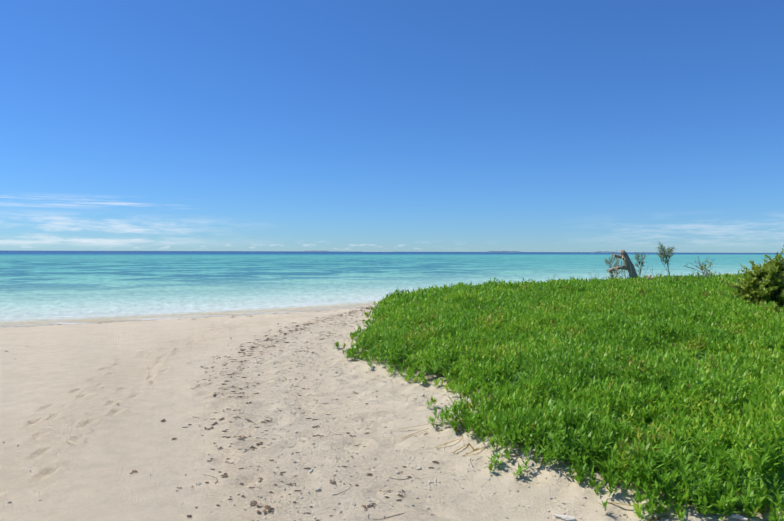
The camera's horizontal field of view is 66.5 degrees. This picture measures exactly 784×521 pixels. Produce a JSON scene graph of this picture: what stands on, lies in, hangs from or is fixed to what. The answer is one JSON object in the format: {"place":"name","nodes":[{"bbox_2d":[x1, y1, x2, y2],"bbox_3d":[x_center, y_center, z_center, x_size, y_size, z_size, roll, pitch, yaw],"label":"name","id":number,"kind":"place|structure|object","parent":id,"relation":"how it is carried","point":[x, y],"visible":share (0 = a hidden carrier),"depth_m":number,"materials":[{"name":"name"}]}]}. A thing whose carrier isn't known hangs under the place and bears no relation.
{"place":"outdoors","nodes":[
{"label":"outdoors","id":0,"kind":"place"},
{"bbox_2d":[0,303,783,520],"bbox_3d":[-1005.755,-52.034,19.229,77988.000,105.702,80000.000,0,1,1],"label":"sand","id":1,"kind":"structure","parent":0,"point":[73,460],"depth_m":5.09,"materials":[{"name":"beige sand"}]},
{"bbox_2d":[0,306,659,520],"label":"seaweed debris","id":2,"kind":"object","parent":1,"relation":"on","point":[290,484],"visible":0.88,"depth_m":5.52,"materials":[{"name":"brown plant"}]},
{"bbox_2d":[204,353,472,519],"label":"dry twigs","id":3,"kind":"object","parent":1,"relation":"on","point":[352,485],"visible":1,"depth_m":4.10,"materials":[{"name":"brown wood"}]},
{"bbox_2d":[2,309,755,520],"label":"pebbles","id":4,"kind":"object","parent":1,"relation":"on","point":[572,518],"visible":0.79,"depth_m":4.59,"materials":[{"name":"stone"}]},
{"bbox_2d":[333,271,783,520],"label":"beach plants","id":5,"kind":"object","parent":1,"relation":"on","point":[767,481],"visible":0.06,"depth_m":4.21,"materials":[{"name":"green plant"}]},
{"bbox_2d":[603,250,622,277],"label":"casuarina needles","id":6,"kind":"object","parent":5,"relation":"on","point":[611,264],"visible":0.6,"depth_m":28.05,"materials":[{"name":"green plant"}]},
{"bbox_2d":[548,265,745,282],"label":"flowers","id":7,"kind":"object","parent":5,"relation":"on","point":[650,276],"visible":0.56,"depth_m":22.05,"materials":[{"name":"plant"}]},
{"bbox_2d":[606,255,635,277],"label":"dry pandanus leaves","id":8,"kind":"object","parent":1,"relation":"on","point":[617,264],"visible":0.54,"depth_m":26.63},
{"bbox_2d":[659,250,671,276],"bbox_3d":[11.758,0.189,25.663,0.809,1.911,0.607,0,1,1],"label":"casuarina trunk","id":9,"kind":"object","parent":1,"relation":"on","point":[665,260],"visible":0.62,"depth_m":25.69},
{"bbox_2d":[654,242,673,266],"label":"casuarina needles","id":10,"kind":"object","parent":9,"relation":"attached to","point":[662,252],"visible":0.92,"depth_m":25.62,"materials":[{"name":"green plant"}]},
{"bbox_2d":[684,257,714,278],"bbox_3d":[11.361,0.350,22.265,1.651,1.417,0.763,0,1,-24],"label":"bare shrub","id":11,"kind":"object","parent":1,"relation":"on","point":[704,272],"depth_m":22.34,"materials":[{"name":"plant"}]},
{"bbox_2d":[720,246,783,308],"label":"bush","id":12,"kind":"object","parent":1,"relation":"on","point":[770,268],"depth_m":12.17,"materials":[{"name":"green plant"}]},
{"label":"casuarina trunk","id":13,"kind":"object","parent":1,"relation":"on","visible":0},
{"bbox_2d":[634,252,647,274],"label":"casuarina needles","id":14,"kind":"object","parent":13,"relation":"on","point":[638,258],"visible":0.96,"depth_m":27.59,"materials":[{"name":"green plant"}]},
{"bbox_2d":[0,250,783,326],"bbox_3d":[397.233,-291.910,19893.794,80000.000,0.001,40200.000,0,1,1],"label":"water","id":15,"kind":"structure","parent":0,"point":[47,286],"depth_m":51.65,"materials":[{"name":"teal liquid"}]},
{"bbox_2d":[0,0,783,252],"label":"sky","id":16,"kind":"structure","parent":0,"point":[126,125],"materials":[{"name":"blue"}]},
{"bbox_2d":[488,251,519,251],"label":"islet","id":17,"kind":"object","parent":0,"point":[503,251],"visible":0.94,"depth_m":5132.35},
{"bbox_2d":[608,250,637,277],"bbox_3d":[10.405,0.427,26.721,1.427,1.819,0.408,0,1,1],"label":"tree stump","id":18,"kind":"object","parent":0,"point":[626,259],"visible":0.77,"depth_m":26.66,"materials":[{"name":"wood"}]}
]}

